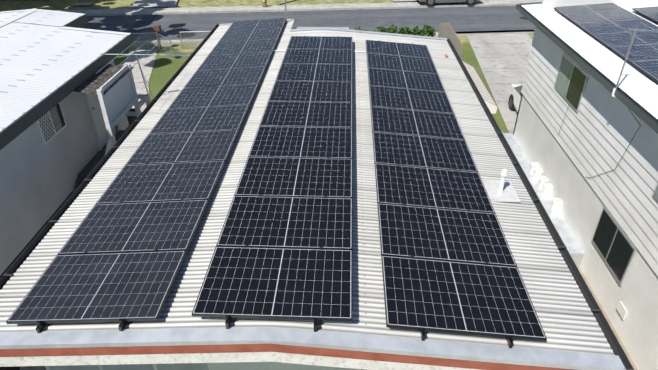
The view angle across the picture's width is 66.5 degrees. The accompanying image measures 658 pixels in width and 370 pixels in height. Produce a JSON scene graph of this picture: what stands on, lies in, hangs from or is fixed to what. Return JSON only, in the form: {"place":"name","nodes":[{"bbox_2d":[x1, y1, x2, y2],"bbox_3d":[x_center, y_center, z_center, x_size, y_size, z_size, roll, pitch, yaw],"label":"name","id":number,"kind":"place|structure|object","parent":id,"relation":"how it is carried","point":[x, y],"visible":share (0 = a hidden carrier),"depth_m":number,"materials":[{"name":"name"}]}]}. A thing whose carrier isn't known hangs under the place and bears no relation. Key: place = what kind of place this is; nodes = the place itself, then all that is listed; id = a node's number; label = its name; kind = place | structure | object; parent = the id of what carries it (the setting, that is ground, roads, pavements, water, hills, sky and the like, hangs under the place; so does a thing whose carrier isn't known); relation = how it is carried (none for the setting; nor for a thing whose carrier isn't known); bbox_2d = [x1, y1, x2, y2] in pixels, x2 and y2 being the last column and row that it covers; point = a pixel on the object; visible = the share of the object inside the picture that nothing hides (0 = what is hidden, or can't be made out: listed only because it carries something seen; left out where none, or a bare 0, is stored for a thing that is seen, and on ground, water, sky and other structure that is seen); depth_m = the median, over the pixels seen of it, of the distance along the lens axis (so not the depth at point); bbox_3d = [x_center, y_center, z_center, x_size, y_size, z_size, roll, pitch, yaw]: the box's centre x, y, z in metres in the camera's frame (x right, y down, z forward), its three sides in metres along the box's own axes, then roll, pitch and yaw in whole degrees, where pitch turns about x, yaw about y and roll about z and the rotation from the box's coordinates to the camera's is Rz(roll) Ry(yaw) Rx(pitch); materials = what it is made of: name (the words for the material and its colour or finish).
{"place":"outdoors","nodes":[
{"label":"outdoors","id":0,"kind":"place"},
{"bbox_2d":[45,362,363,369],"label":"house walls","id":1,"kind":"structure","parent":0,"point":[239,366],"depth_m":6.25,"materials":[{"name":"grey"}]},
{"bbox_2d":[0,19,633,369],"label":"roof trim","id":2,"kind":"structure","parent":1,"relation":"attached to","point":[233,344],"depth_m":5.38,"materials":[{"name":"grey metal"}]},
{"bbox_2d":[76,36,189,101],"bbox_3d":[-3.848,-2.020,10.915,1.900,1.787,2.500,1,33,2],"label":"tv antenna","id":3,"kind":"object","parent":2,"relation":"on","point":[177,56],"visible":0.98,"depth_m":10.47,"materials":[{"name":"silver metal"}]},
{"bbox_2d":[0,19,294,332],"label":"roof","id":4,"kind":"structure","parent":2,"relation":"on","point":[20,283],"depth_m":7.33,"materials":[{"name":"white metal"}]},
{"bbox_2d":[6,18,285,323],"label":"solar panels","id":5,"kind":"object","parent":4,"relation":"on","point":[123,270],"depth_m":7.33,"materials":[{"name":"black glass"}]},
{"bbox_2d":[35,18,512,347],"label":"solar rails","id":6,"kind":"object","parent":2,"relation":"on","point":[121,326],"visible":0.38,"depth_m":5.50,"materials":[{"name":"black metal"}]},
{"bbox_2d":[294,26,348,28],"bbox_3d":[-0.254,-4.884,15.857,1.750,0.130,1.250,1,33,2],"label":"roof gutter","id":7,"kind":"object","parent":2,"relation":"on","point":[297,27],"visible":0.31,"depth_m":16.31,"materials":[{"name":"white metal"}]},
{"bbox_2d":[179,30,613,354],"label":"roof","id":8,"kind":"structure","parent":2,"relation":"on","point":[567,320],"depth_m":6.87,"materials":[{"name":"white metal"}]},
{"bbox_2d":[192,36,546,340],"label":"solar panels","id":9,"kind":"object","parent":8,"relation":"on","point":[288,223],"visible":1,"depth_m":7.04,"materials":[{"name":"black glass"}]},
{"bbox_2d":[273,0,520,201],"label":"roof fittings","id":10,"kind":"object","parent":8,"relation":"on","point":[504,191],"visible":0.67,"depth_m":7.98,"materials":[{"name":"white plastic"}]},
{"bbox_2d":[462,61,496,113],"bbox_3d":[3.726,-3.057,14.081,1.340,0.880,3.050,1,33,2],"label":"striped window awning","id":11,"kind":"object","parent":1,"relation":"attached to","point":[485,95],"depth_m":13.69,"materials":[{"name":"beige metal"}]},
{"bbox_2d":[0,0,541,53],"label":"street kerbs and paths","id":12,"kind":"structure","parent":0,"point":[148,9],"depth_m":33.25,"materials":[{"name":"concrete"}]},
{"bbox_2d":[0,0,29,0],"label":"brown fence","id":13,"kind":"object","parent":12,"relation":"on","point":[14,0],"visible":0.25,"depth_m":35.68,"materials":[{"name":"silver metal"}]},
{"bbox_2d":[126,25,210,56],"bbox_3d":[-9.210,-7.255,25.374,13.167,1.240,1.602,-2,33,-3],"label":"chain link fence","id":14,"kind":"object","parent":12,"relation":"on","point":[157,28],"visible":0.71,"depth_m":25.89,"materials":[{"name":"grey metal"}]},
{"bbox_2d":[354,24,436,36],"bbox_3d":[3.390,-7.933,26.566,4.678,1.101,0.981,-3,33,-5],"label":"hedge","id":15,"kind":"object","parent":12,"relation":"on","point":[427,30],"visible":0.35,"depth_m":26.36,"materials":[{"name":"green plant"}]},
{"bbox_2d":[46,6,534,40],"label":"street","id":16,"kind":"structure","parent":0,"point":[170,27],"depth_m":31.14,"materials":[{"name":"grey asphalt"}]},
{"bbox_2d":[419,0,477,5],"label":"car","id":17,"kind":"object","parent":16,"relation":"on","point":[433,2],"visible":1,"depth_m":33.72,"materials":[{"name":"grey metal"}]},
{"bbox_2d":[114,44,508,132],"bbox_3d":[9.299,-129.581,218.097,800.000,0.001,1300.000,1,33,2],"label":"lawn","id":18,"kind":"structure","parent":0,"point":[164,70],"depth_m":23.72,"materials":[{"name":"green plant"}]},
{"bbox_2d":[0,8,149,369],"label":"house","id":19,"kind":"structure","parent":18,"relation":"on","point":[57,144],"depth_m":10.40,"materials":[{"name":"grey"}]},
{"bbox_2d":[0,11,24,22],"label":"house roof","id":20,"kind":"structure","parent":19,"relation":"attached to","point":[6,16],"depth_m":13.57,"materials":[{"name":"white metal"}]},
{"bbox_2d":[12,11,81,26],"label":"house roof","id":21,"kind":"structure","parent":19,"relation":"on","point":[48,18],"depth_m":13.38,"materials":[{"name":"white metal"}]},
{"bbox_2d":[0,22,126,130],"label":"house roof","id":22,"kind":"structure","parent":19,"relation":"on","point":[38,63],"depth_m":11.00,"materials":[{"name":"white metal"}]},
{"bbox_2d":[74,64,133,94],"bbox_3d":[-5.100,-2.356,10.972,1.060,0.133,1.720,1,33,2],"label":"window awning","id":23,"kind":"object","parent":19,"relation":"attached to","point":[98,80],"visible":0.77,"depth_m":10.88,"materials":[{"name":"grey metal"}]},
{"bbox_2d":[262,0,266,7],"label":"power pole","id":24,"kind":"object","parent":18,"relation":"on","point":[264,3],"visible":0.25,"depth_m":33.40,"materials":[{"name":"brown"}]},
{"bbox_2d":[20,29,636,369],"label":"concrete paths","id":25,"kind":"structure","parent":18,"relation":"on","point":[502,59],"depth_m":24.14,"materials":[{"name":"grey concrete"}]},
{"bbox_2d":[508,84,522,112],"bbox_3d":[7.936,-2.878,18.302,1.744,1.465,4.200,1,33,2],"label":"white hatchback car","id":26,"kind":"object","parent":25,"relation":"on","point":[515,96],"visible":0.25,"depth_m":19.28,"materials":[{"name":"white"}]},
{"bbox_2d":[438,22,462,59],"bbox_3d":[5.813,-6.828,24.251,0.070,1.730,6.200,1,33,2],"label":"paling fence","id":27,"kind":"object","parent":18,"relation":"on","point":[446,30],"visible":0.4,"depth_m":23.65,"materials":[{"name":"beige wood"}]},
{"bbox_2d":[501,0,657,369],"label":"house","id":28,"kind":"structure","parent":18,"relation":"on","point":[567,195],"depth_m":11.79,"materials":[{"name":"grey paint"}]},
{"bbox_2d":[520,3,657,118],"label":"house roof","id":29,"kind":"structure","parent":28,"relation":"attached to","point":[639,86],"depth_m":11.40,"materials":[{"name":"white metal"}]},
{"bbox_2d":[554,3,657,81],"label":"solar panels","id":30,"kind":"object","parent":29,"relation":"on","point":[609,25],"depth_m":12.57,"materials":[{"name":"blue"}]},
{"bbox_2d":[521,27,657,275],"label":"house weatherboards","id":31,"kind":"object","parent":28,"relation":"attached to","point":[597,132],"visible":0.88,"depth_m":10.87,"materials":[{"name":"white wood"}]},
{"bbox_2d":[580,200,657,369],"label":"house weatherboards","id":32,"kind":"object","parent":28,"relation":"attached to","point":[624,297],"visible":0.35,"depth_m":9.83,"materials":[{"name":"beige wood"}]},
{"bbox_2d":[615,22,657,90],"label":"tv antenna","id":33,"kind":"object","parent":28,"relation":"attached to","point":[635,31],"depth_m":9.36,"materials":[{"name":"silver metal"}]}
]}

